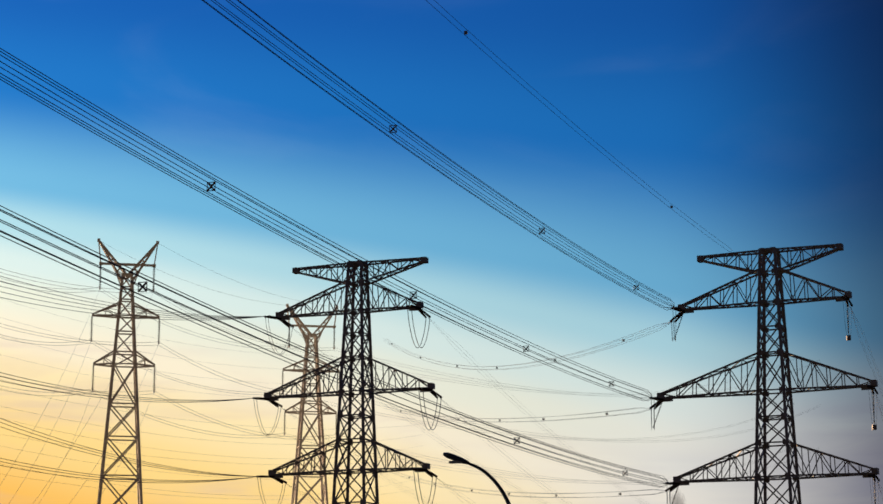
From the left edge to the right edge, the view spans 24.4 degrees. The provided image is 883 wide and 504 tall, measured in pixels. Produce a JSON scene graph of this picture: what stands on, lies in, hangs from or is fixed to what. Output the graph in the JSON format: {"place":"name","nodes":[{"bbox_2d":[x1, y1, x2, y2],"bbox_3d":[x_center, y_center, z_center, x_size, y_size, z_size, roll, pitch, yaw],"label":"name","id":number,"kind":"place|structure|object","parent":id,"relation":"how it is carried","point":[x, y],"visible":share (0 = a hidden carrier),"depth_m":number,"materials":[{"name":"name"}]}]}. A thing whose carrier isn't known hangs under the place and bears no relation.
{"place":"outdoors","nodes":[
{"label":"outdoors","id":0,"kind":"place"},
{"bbox_2d":[0,0,882,503],"label":"sky","id":1,"kind":"structure","parent":0,"point":[760,122],"materials":[{"name":"blue"}]},
{"label":"ground","id":2,"kind":"structure","parent":0,"visible":0},
{"bbox_2d":[90,238,160,503],"bbox_3d":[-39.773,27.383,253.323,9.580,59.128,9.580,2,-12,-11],"label":"pylon","id":3,"kind":"object","parent":2,"relation":"on","point":[134,363],"visible":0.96,"depth_m":256.00,"materials":[{"name":"brown metal"}]},
{"bbox_2d":[281,304,339,503],"bbox_3d":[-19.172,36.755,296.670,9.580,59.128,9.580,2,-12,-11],"label":"pylon","id":4,"kind":"object","parent":2,"relation":"on","point":[300,325],"visible":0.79,"depth_m":299.71,"materials":[{"name":"metal"}]},
{"bbox_2d":[264,257,434,503],"bbox_3d":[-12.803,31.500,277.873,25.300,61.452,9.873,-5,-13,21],"label":"pylon","id":5,"kind":"object","parent":2,"relation":"on","point":[363,470],"visible":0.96,"depth_m":280.65,"materials":[{"name":"metal"}]},
{"bbox_2d":[0,0,882,503],"bbox_3d":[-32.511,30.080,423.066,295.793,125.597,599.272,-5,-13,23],"label":"power lines","id":6,"kind":"object","parent":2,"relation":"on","point":[762,276],"visible":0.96,"depth_m":253.90,"materials":[{"name":"metal"}]},
{"bbox_2d":[443,452,510,503],"bbox_3d":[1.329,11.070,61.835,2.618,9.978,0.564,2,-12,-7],"label":"street lamp","id":7,"kind":"object","parent":2,"relation":"on","point":[456,459],"visible":1,"depth_m":62.57,"materials":[{"name":"black metal"}]}
]}

